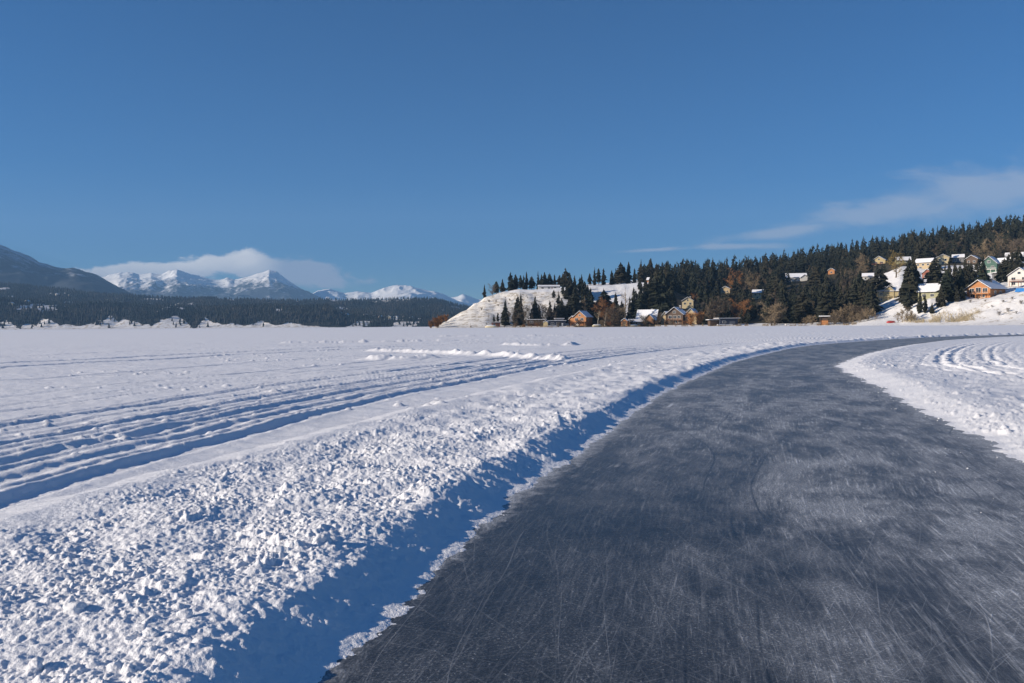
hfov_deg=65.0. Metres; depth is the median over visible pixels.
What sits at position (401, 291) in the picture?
snowy mountains
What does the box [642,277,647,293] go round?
conifer
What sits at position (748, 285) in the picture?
conifer
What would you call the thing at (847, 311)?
shrub
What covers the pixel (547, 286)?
bungalow
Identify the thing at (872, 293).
conifer
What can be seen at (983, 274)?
conifer
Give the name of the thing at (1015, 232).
conifer
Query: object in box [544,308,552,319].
bare tree
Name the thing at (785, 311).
conifer
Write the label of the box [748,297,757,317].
conifer
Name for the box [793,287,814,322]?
conifer
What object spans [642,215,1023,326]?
hillside forest
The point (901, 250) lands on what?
conifer
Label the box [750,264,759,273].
conifer
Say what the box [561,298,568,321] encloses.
conifer
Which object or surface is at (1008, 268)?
conifer
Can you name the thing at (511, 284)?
conifer
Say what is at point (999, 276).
conifer
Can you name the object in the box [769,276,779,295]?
conifer
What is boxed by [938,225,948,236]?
conifer
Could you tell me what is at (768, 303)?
conifer
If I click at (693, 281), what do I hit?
conifer
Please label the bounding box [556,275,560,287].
conifer
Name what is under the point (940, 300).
conifer
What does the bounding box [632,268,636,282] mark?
conifer
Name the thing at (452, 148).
sky
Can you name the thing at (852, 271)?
bare tree
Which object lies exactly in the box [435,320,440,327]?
shrub
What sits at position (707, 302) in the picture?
conifer
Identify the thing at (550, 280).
conifer
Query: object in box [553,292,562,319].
conifer
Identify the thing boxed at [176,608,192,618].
snow clod
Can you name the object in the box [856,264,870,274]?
bare tree
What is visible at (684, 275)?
conifer
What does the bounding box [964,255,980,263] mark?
house
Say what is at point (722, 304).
bare tree
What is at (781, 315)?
shrub
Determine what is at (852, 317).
shrub
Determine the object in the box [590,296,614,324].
bare tree
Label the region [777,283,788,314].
conifer
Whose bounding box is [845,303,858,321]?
shrub
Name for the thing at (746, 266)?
conifer
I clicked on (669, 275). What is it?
conifer
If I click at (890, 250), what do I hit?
conifer
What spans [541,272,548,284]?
conifer
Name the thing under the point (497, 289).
conifer
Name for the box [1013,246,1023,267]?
conifer
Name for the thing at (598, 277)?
conifer
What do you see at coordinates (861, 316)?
shrub
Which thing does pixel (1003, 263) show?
conifer
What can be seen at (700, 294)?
conifer
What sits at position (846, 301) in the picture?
conifer
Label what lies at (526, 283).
conifer
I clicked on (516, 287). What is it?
conifer
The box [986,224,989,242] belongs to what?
conifer
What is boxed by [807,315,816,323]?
shrub
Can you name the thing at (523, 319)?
bare tree
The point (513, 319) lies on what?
bare tree
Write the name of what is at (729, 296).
conifer
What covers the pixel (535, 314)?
conifer
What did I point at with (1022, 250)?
bare tree
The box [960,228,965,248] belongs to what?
conifer
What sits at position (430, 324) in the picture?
shrub
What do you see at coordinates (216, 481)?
snow field
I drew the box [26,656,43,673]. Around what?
snow clod
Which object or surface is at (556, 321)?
cottage
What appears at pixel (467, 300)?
snowy mountains
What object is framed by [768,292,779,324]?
bare tree
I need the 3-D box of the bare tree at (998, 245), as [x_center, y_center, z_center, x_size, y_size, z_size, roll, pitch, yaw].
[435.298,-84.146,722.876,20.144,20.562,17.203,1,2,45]
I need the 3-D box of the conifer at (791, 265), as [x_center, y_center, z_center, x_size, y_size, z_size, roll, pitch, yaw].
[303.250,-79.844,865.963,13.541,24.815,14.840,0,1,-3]
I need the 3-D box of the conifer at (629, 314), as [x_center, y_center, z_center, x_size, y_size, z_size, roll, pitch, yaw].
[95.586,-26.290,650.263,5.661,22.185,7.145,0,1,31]
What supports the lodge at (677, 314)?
on the hillside
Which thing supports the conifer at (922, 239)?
on the hillside
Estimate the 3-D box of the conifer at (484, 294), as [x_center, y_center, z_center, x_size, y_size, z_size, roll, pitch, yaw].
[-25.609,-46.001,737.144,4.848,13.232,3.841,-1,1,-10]
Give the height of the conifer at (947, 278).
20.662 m
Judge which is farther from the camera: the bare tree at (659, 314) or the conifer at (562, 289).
the conifer at (562, 289)
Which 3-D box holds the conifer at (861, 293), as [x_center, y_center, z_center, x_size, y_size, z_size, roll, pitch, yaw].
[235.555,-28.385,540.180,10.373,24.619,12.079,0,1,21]
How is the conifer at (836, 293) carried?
on the hillside
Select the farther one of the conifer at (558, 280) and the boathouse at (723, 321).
the conifer at (558, 280)
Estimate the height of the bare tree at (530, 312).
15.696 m
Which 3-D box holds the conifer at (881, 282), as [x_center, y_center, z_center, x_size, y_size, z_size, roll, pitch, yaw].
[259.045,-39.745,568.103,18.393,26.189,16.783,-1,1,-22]
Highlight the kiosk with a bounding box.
[819,316,830,324]
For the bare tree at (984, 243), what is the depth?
637.13 m
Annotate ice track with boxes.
[318,335,1023,682]
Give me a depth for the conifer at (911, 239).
813.26 m
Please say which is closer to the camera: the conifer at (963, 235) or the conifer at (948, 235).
the conifer at (963, 235)
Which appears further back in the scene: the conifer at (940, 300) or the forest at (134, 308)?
the forest at (134, 308)
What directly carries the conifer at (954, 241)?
on the hillside
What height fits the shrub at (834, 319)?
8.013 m
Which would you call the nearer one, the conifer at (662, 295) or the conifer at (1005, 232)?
the conifer at (662, 295)
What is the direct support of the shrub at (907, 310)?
on the hillside
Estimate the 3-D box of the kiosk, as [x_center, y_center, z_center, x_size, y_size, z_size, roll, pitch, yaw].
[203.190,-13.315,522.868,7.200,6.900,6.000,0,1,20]
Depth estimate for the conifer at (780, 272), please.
806.35 m
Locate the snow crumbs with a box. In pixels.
[777,344,1023,512]
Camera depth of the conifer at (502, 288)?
757.91 m
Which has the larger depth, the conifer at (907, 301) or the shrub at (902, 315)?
the conifer at (907, 301)
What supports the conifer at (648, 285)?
on the hillside
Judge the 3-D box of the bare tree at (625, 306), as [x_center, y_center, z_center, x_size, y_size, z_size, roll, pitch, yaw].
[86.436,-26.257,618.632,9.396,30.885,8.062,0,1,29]
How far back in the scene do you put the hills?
2776.87 m
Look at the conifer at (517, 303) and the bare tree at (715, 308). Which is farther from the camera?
the conifer at (517, 303)
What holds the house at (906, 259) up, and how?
on the hillside
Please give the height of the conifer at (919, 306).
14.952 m
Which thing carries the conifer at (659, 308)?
on the hillside
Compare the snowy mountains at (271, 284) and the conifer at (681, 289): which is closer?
the conifer at (681, 289)
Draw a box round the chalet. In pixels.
[568,311,593,325]
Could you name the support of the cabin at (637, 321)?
on the hillside
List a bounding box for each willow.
[685,311,695,325]
[694,312,704,324]
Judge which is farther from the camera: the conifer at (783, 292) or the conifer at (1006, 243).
the conifer at (1006, 243)
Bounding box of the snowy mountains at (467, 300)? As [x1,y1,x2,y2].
[451,294,481,305]
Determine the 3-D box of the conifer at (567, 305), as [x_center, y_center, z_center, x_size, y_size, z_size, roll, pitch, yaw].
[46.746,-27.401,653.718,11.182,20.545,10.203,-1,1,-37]
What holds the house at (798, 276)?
on the hillside
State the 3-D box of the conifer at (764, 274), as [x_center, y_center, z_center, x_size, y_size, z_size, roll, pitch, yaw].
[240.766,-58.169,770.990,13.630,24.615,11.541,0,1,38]
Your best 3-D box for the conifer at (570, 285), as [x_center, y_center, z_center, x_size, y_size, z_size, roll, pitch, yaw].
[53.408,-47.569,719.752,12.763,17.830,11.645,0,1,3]
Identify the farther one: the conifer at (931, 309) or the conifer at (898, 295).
the conifer at (898, 295)
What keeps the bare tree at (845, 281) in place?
on the hillside
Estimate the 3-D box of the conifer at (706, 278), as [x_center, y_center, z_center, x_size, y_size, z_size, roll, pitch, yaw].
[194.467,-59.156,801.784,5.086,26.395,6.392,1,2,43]
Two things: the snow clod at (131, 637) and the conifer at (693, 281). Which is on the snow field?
the snow clod at (131, 637)
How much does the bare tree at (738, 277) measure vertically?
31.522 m
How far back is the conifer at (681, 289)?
767.38 m
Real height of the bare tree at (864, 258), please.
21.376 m
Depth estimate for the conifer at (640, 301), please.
647.53 m
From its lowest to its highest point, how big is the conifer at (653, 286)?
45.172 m
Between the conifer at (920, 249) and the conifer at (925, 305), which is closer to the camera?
the conifer at (925, 305)
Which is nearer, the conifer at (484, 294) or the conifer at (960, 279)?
the conifer at (960, 279)
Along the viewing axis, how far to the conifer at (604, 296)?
657.63 m
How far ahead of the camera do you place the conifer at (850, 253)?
884.67 m
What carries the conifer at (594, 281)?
on the hillside
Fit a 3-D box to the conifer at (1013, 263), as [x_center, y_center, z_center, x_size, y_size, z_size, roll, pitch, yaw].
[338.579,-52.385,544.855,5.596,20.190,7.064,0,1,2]
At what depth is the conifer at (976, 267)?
543.91 m
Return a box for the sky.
[0,0,1023,298]
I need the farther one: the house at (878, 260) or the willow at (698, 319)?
the house at (878, 260)
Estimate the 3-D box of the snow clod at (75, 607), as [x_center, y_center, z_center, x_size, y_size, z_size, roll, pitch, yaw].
[-2.219,1.357,4.077,0.123,0.081,0.101,5,1,0]
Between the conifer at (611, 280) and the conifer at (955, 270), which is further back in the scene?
the conifer at (611, 280)
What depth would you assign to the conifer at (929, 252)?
726.63 m
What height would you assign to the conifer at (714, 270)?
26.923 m
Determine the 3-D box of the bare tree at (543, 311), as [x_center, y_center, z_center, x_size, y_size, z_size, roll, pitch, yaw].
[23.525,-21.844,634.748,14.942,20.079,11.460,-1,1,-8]
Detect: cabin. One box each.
[491,322,500,326]
[629,319,643,324]
[827,268,836,273]
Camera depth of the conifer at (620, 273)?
772.15 m
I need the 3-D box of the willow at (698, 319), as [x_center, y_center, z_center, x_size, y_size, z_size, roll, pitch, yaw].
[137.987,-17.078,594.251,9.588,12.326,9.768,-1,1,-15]
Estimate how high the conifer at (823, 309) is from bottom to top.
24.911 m
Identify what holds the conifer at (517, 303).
on the hillside
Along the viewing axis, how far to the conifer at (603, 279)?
783.20 m
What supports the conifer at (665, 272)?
on the hillside
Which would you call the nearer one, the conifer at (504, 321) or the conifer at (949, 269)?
the conifer at (949, 269)
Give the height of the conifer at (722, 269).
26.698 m
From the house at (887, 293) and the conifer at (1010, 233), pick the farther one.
the conifer at (1010, 233)
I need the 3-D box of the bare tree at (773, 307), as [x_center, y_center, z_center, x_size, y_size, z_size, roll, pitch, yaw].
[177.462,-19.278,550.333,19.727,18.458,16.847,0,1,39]
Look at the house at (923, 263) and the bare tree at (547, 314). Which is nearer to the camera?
the bare tree at (547, 314)
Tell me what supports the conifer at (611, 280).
on the hillside
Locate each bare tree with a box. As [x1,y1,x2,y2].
[488,283,496,294]
[508,308,519,321]
[519,302,529,325]
[526,308,533,321]
[536,302,549,320]
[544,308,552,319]
[548,310,557,319]
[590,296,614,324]
[598,302,617,320]
[611,307,626,323]
[621,293,630,317]
[653,312,662,324]
[703,302,721,318]
[705,308,715,318]
[706,295,732,317]
[706,299,724,317]
[722,269,743,288]
[722,300,737,317]
[729,298,753,319]
[737,278,746,291]
[742,269,761,291]
[757,301,784,325]
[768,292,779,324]
[839,276,851,292]
[846,267,857,279]
[854,253,868,266]
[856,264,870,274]
[887,248,905,277]
[955,243,964,253]
[974,239,997,261]
[985,237,1004,255]
[997,236,1023,258]
[1007,237,1023,251]
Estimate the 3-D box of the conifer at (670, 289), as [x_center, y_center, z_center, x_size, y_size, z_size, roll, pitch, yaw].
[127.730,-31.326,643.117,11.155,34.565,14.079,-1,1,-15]
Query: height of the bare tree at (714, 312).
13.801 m
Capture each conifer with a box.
[482,284,486,297]
[493,281,499,293]
[499,279,506,291]
[500,300,510,325]
[507,272,515,290]
[511,296,525,325]
[514,274,518,289]
[518,275,523,288]
[524,271,528,289]
[528,276,535,288]
[529,297,541,318]
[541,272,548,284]
[547,273,553,284]
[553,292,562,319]
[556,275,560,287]
[560,268,569,286]
[560,281,564,294]
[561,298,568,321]
[562,284,570,299]
[562,305,568,322]
[565,297,571,317]
[567,279,574,295]
[568,287,584,315]
[577,277,581,293]
[580,281,588,297]
[580,288,585,309]
[585,288,596,319]
[587,273,591,284]
[592,267,596,284]
[592,311,597,324]
[595,288,612,311]
[596,268,600,284]
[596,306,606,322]
[600,268,606,284]
[609,271,614,284]
[612,293,620,321]
[613,262,628,283]
[619,301,626,320]
[626,261,632,283]
[627,297,632,318]
[630,291,637,317]
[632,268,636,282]
[632,284,647,318]
[636,264,645,281]
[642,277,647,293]
[643,274,654,304]
[646,269,667,310]
[648,267,675,313]
[653,264,659,275]
[658,302,661,323]
[661,275,677,306]
[664,265,676,304]
[665,265,676,284]
[668,282,674,309]
[676,274,687,293]
[681,267,688,286]
[689,272,695,294]
[696,281,704,301]
[705,270,709,290]
[705,296,709,318]
[706,298,717,317]
[708,269,715,287]
[711,260,717,278]
[717,263,724,276]
[717,267,724,288]
[722,292,735,317]
[730,278,740,299]
[735,292,738,304]
[739,288,746,313]
[741,259,749,275]
[745,273,751,294]
[748,259,754,268]
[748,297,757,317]
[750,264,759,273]
[758,265,769,274]
[760,268,766,286]
[760,298,773,320]
[762,258,771,273]
[764,290,774,304]
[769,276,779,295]
[772,256,776,268]
[774,255,785,273]
[776,279,788,302]
[777,262,785,282]
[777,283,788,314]
[777,293,788,323]
[785,257,798,272]
[788,295,802,322]
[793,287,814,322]
[798,254,810,272]
[808,267,822,289]
[809,283,815,298]
[813,295,817,321]
[814,287,825,321]
[815,289,839,320]
[821,266,825,282]
[822,273,832,293]
[827,245,836,263]
[833,282,841,302]
[835,282,843,310]
[842,297,848,315]
[847,246,852,262]
[848,277,860,314]
[853,271,865,299]
[855,283,865,312]
[859,246,867,265]
[862,284,884,312]
[863,279,869,306]
[868,296,875,315]
[869,269,893,295]
[871,238,882,256]
[886,239,896,259]
[895,280,903,302]
[898,238,905,256]
[898,257,918,305]
[900,233,907,247]
[901,264,924,285]
[903,291,913,308]
[907,233,914,253]
[910,237,917,256]
[911,238,930,255]
[914,241,923,259]
[915,292,922,313]
[919,238,933,257]
[921,258,944,283]
[921,295,927,312]
[926,234,937,245]
[928,238,935,257]
[928,303,933,313]
[934,285,946,307]
[935,238,945,256]
[935,271,955,301]
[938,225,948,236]
[939,227,952,241]
[943,226,948,245]
[944,281,955,301]
[945,260,956,289]
[952,233,957,253]
[952,262,957,282]
[953,286,959,301]
[954,266,965,291]
[959,287,967,299]
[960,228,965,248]
[962,258,970,290]
[967,263,972,283]
[970,263,977,282]
[974,256,990,280]
[974,258,980,275]
[982,223,989,238]
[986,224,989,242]
[991,222,1004,234]
[993,262,1004,282]
[995,225,1003,243]
[998,258,1005,270]
[1000,235,1014,255]
[1002,224,1007,239]
[1002,254,1013,281]
[1007,229,1015,240]
[1010,250,1016,269]
[1013,226,1018,240]
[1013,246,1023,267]
[1015,221,1018,233]
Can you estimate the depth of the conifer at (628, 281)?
777.69 m
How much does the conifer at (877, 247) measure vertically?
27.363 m
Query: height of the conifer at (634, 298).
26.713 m
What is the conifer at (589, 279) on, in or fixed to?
on the hillside
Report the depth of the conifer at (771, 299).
589.15 m
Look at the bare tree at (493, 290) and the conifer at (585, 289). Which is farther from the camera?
the bare tree at (493, 290)
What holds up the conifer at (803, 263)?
on the hillside
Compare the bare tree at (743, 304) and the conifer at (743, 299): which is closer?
the bare tree at (743, 304)
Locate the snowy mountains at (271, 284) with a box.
[102,270,321,300]
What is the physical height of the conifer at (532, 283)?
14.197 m
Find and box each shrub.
[428,320,434,327]
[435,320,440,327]
[437,315,444,323]
[604,307,622,323]
[639,314,648,323]
[766,306,786,322]
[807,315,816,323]
[827,310,846,322]
[829,314,839,324]
[839,304,854,322]
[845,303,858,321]
[847,313,853,322]
[848,304,868,319]
[855,313,864,321]
[862,308,873,320]
[896,309,908,320]
[901,306,912,320]
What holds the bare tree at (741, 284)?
on the hillside
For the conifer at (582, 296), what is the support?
on the hillside
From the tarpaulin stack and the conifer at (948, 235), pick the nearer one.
the tarpaulin stack
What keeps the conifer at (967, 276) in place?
on the hillside
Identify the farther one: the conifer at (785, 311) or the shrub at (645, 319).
the shrub at (645, 319)
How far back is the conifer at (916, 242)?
769.00 m
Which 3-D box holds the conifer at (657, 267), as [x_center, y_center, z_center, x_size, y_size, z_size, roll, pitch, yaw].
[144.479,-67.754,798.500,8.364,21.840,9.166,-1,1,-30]
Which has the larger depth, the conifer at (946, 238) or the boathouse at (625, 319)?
the conifer at (946, 238)
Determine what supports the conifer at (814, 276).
on the hillside
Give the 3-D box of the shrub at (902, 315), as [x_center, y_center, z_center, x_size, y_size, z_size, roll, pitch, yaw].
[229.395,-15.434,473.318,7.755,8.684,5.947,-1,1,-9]
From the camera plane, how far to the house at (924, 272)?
633.21 m
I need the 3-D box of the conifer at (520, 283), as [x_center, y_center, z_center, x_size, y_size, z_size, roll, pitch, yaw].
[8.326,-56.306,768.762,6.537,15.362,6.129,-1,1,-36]
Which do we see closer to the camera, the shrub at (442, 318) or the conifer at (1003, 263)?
the conifer at (1003, 263)
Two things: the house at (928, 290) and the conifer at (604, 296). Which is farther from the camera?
the conifer at (604, 296)
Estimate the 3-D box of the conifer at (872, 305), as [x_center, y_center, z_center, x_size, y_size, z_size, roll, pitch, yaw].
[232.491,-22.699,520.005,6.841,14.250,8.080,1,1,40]
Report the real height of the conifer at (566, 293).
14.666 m
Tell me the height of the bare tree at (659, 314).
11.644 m
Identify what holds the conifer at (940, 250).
on the hillside
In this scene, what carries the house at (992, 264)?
on the hillside
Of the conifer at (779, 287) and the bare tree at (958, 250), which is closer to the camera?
the conifer at (779, 287)
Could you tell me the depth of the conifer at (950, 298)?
476.73 m
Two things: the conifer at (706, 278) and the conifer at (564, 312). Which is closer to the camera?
the conifer at (564, 312)
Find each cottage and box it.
[527,319,546,325]
[547,318,565,325]
[862,273,873,280]
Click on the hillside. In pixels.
(475, 315)
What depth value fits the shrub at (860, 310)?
513.98 m
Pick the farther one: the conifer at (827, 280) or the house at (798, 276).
the house at (798, 276)
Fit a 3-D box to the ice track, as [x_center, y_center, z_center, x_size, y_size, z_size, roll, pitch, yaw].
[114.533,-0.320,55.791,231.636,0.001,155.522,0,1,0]
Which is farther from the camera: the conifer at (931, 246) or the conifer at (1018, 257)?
the conifer at (931, 246)
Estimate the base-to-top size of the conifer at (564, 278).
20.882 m
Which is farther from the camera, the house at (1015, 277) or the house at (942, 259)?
the house at (942, 259)
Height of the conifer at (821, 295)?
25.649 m
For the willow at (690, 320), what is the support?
on the hillside
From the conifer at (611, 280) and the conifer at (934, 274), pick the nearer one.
the conifer at (934, 274)
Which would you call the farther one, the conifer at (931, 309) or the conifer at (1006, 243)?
the conifer at (1006, 243)
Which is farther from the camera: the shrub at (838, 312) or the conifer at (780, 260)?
the conifer at (780, 260)
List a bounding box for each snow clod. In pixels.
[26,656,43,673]
[63,601,87,613]
[124,631,140,642]
[142,627,160,637]
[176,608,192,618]
[312,533,332,543]
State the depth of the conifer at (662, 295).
643.76 m
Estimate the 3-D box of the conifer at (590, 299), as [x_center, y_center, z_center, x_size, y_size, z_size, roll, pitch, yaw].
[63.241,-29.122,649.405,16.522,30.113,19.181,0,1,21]
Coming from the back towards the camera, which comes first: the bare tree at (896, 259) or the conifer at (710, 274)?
the conifer at (710, 274)
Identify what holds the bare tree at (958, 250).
on the hillside
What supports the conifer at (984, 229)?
on the hillside
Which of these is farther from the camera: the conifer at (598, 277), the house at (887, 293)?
the conifer at (598, 277)
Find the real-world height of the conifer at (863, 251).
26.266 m
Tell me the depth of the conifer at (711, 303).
606.30 m
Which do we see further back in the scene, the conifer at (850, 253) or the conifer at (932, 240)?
the conifer at (850, 253)
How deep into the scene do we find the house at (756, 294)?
731.18 m
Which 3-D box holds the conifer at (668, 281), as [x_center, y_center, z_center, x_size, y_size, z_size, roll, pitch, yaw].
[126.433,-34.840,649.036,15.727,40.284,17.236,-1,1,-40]
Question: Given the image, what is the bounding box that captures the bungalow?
[537,285,559,288]
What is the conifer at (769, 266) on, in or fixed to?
on the hillside
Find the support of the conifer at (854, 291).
on the hillside
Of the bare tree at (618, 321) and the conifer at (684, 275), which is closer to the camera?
the bare tree at (618, 321)
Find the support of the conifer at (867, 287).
on the hillside
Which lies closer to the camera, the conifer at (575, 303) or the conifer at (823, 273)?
the conifer at (575, 303)
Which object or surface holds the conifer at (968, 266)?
on the hillside
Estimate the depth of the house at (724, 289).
796.26 m
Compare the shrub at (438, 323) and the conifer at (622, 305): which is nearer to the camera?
the shrub at (438, 323)
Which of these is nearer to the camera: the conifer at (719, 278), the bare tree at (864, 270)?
the bare tree at (864, 270)
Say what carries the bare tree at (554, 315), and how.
on the hillside
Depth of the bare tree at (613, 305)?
633.86 m
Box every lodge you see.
[636,309,658,324]
[661,305,700,324]
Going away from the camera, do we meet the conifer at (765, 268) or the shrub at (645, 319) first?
the shrub at (645, 319)
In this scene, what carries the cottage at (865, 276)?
on the hillside
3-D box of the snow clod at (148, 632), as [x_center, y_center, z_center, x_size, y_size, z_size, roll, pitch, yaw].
[-1.683,1.362,3.751,0.090,0.059,0.075,0,1,0]
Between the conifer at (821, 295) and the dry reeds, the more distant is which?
the conifer at (821, 295)
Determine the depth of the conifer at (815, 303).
558.77 m
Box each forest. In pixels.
[0,281,470,328]
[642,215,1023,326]
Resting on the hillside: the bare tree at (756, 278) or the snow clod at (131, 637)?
the bare tree at (756, 278)
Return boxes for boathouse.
[621,318,628,325]
[706,318,740,325]
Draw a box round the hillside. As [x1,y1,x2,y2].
[432,245,1023,327]
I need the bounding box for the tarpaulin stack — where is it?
[1015,288,1023,291]
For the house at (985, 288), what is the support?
on the hillside
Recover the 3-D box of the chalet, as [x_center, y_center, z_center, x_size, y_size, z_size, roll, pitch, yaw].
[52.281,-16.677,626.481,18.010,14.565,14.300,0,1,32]
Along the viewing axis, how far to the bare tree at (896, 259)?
653.04 m
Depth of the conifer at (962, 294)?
473.47 m
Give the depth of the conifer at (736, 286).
723.54 m
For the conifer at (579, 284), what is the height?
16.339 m
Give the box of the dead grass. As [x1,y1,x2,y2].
[470,321,856,327]
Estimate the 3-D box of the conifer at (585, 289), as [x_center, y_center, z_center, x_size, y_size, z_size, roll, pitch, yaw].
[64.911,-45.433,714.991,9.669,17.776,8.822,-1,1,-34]
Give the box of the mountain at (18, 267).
[0,245,133,295]
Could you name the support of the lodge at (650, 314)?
on the hillside
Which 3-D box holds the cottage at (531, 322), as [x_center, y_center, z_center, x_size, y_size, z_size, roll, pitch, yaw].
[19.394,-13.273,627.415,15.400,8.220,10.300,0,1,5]
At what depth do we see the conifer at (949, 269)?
493.49 m
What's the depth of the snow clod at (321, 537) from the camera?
5.24 m
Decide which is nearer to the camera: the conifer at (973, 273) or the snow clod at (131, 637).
the snow clod at (131, 637)
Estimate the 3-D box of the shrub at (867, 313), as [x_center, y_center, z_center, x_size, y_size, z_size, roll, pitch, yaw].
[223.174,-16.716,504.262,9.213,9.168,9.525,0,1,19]
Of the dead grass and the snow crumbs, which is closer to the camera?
the snow crumbs
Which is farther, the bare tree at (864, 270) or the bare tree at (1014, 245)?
the bare tree at (864, 270)
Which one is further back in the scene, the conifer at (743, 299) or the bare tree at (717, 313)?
the conifer at (743, 299)
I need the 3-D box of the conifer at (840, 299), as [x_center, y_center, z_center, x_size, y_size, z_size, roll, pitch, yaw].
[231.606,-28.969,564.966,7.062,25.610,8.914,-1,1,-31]
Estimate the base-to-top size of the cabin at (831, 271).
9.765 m
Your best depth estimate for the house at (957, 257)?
715.36 m
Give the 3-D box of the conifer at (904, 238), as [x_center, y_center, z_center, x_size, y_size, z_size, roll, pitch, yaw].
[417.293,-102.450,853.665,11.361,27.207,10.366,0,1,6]
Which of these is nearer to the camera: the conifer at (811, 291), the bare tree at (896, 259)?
the conifer at (811, 291)
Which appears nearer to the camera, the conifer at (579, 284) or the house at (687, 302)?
the house at (687, 302)
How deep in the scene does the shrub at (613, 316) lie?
619.46 m
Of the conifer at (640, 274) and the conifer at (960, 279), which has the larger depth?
the conifer at (640, 274)
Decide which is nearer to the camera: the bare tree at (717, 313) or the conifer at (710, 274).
the bare tree at (717, 313)
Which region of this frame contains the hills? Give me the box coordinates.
[0,284,459,329]
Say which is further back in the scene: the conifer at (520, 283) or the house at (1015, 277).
the conifer at (520, 283)
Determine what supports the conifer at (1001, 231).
on the hillside
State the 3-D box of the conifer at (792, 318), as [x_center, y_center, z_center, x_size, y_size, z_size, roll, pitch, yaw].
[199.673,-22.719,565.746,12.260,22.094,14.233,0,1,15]
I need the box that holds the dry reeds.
[902,305,980,322]
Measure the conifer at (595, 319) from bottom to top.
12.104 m
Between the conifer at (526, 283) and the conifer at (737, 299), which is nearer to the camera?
the conifer at (737, 299)
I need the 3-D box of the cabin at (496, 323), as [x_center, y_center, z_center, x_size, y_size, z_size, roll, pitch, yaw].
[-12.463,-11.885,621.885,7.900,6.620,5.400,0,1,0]
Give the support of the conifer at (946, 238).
on the hillside
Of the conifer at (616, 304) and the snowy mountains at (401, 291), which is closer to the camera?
the conifer at (616, 304)
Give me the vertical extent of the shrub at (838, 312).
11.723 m
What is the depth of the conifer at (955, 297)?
473.20 m
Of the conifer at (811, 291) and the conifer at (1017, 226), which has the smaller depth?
the conifer at (811, 291)
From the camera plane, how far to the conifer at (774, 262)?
912.31 m
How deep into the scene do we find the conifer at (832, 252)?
917.02 m
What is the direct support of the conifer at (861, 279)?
on the hillside
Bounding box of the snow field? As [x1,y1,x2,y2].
[0,325,1023,682]
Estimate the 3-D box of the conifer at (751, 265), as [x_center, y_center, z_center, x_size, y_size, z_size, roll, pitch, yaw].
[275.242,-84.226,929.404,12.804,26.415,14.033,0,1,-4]
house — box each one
[681,297,693,308]
[720,286,730,293]
[752,289,763,298]
[785,273,807,281]
[872,256,887,265]
[876,286,899,302]
[894,257,911,263]
[915,258,935,268]
[916,283,939,300]
[921,268,929,277]
[934,254,949,264]
[951,254,964,261]
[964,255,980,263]
[964,278,1008,298]
[980,256,1010,272]
[1006,267,1023,286]
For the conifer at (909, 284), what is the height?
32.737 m
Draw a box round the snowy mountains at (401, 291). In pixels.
[313,285,469,305]
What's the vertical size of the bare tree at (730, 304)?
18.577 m
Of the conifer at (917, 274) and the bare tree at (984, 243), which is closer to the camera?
the conifer at (917, 274)
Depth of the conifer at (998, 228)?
879.03 m
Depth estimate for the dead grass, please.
585.14 m
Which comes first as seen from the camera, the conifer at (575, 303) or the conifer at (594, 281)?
the conifer at (575, 303)
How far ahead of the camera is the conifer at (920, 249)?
706.96 m

